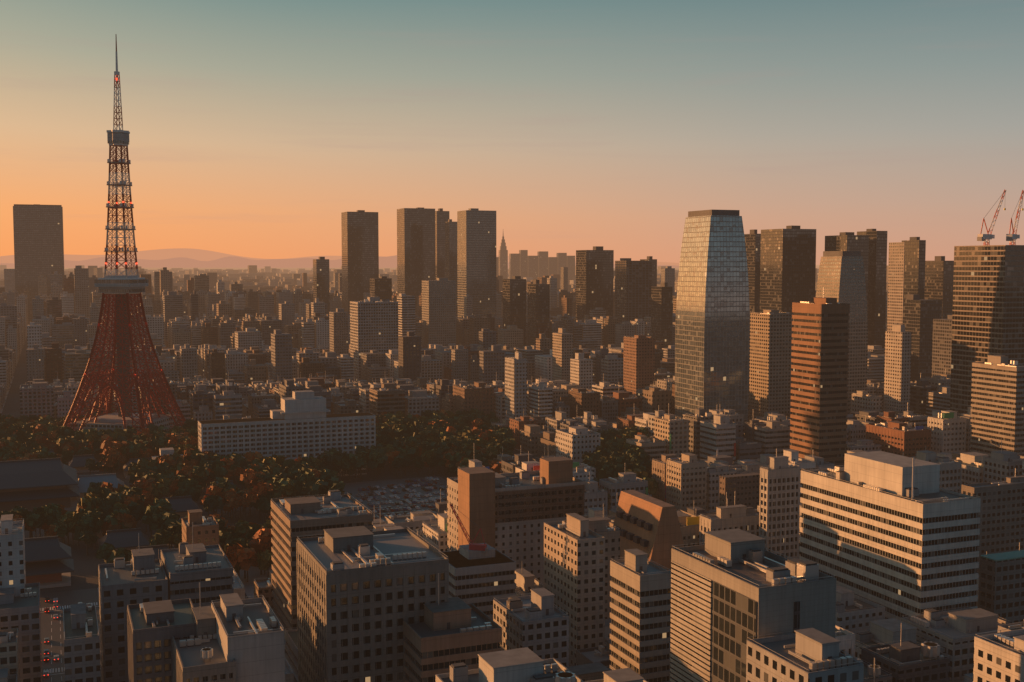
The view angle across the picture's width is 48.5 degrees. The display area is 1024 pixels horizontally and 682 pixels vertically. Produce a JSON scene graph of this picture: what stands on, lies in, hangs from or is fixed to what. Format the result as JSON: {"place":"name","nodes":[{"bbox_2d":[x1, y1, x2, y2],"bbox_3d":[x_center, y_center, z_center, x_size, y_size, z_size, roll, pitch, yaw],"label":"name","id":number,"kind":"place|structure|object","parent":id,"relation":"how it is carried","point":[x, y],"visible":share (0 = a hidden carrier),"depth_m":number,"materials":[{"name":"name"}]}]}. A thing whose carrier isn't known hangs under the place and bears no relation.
{"place":"outdoors","nodes":[
{"label":"outdoors","id":0,"kind":"place"},
{"bbox_2d":[0,255,678,267],"bbox_3d":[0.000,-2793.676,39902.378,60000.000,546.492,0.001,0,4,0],"label":"mountains","id":1,"kind":"structure","parent":0,"point":[241,262],"depth_m":39907.53,"materials":[{"name":"grey stone"}]},
{"bbox_2d":[0,248,678,265],"bbox_3d":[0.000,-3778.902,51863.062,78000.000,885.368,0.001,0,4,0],"label":"mountains","id":2,"kind":"structure","parent":0,"point":[195,254],"depth_m":51858.14,"materials":[{"name":"grey stone"}]},
{"bbox_2d":[0,376,715,681],"bbox_3d":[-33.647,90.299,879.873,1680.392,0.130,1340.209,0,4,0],"label":"pavements","id":3,"kind":"structure","parent":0,"point":[253,572],"depth_m":545.94,"materials":[{"name":"paint"}]},
{"bbox_2d":[1,265,887,681],"bbox_3d":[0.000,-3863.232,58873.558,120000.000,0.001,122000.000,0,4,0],"label":"ground","id":4,"kind":"structure","parent":0,"point":[85,575],"depth_m":760.06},
{"bbox_2d":[0,449,232,588],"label":"temple roofs","id":5,"kind":"structure","parent":4,"relation":"on","point":[31,484],"depth_m":681.70,"materials":[{"name":"paint"}]},
{"bbox_2d":[63,36,185,432],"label":"lattice tower","id":6,"kind":"structure","parent":4,"relation":"on","point":[123,288],"depth_m":929.73,"materials":[{"name":"metal"}]},
{"bbox_2d":[40,476,446,681],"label":"roads and markings","id":7,"kind":"structure","parent":4,"relation":"on","point":[51,628],"depth_m":510.51,"materials":[{"name":"asphalt"}]},
{"bbox_2d":[43,476,446,676],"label":"cars","id":8,"kind":"object","parent":7,"relation":"on","point":[361,499],"visible":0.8,"depth_m":720.40,"materials":[{"name":"paint"}]},
{"bbox_2d":[0,408,657,581],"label":"park trees","id":9,"kind":"object","parent":4,"relation":"on","point":[452,441],"visible":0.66,"depth_m":763.92,"materials":[{"name":"foliage"},{"name":"wood"}]},
{"bbox_2d":[0,265,887,295],"bbox_3d":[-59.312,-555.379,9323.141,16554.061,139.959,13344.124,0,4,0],"label":"city","id":10,"kind":"object","parent":4,"relation":"on","point":[269,278],"visible":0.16,"depth_m":5781.77},
{"bbox_2d":[0,204,1023,681],"bbox_3d":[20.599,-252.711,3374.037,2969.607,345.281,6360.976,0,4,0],"label":"city buildings","id":11,"kind":"structure","parent":4,"relation":"on","point":[840,450],"depth_m":703.94,"materials":[{"name":"paint"}]},
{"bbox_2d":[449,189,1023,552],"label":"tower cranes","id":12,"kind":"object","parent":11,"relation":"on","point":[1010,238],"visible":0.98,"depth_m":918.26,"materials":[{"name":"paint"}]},
{"bbox_2d":[0,0,1023,264],"label":"sky","id":13,"kind":"structure","parent":0,"point":[252,125],"materials":[{"name":"orange"}]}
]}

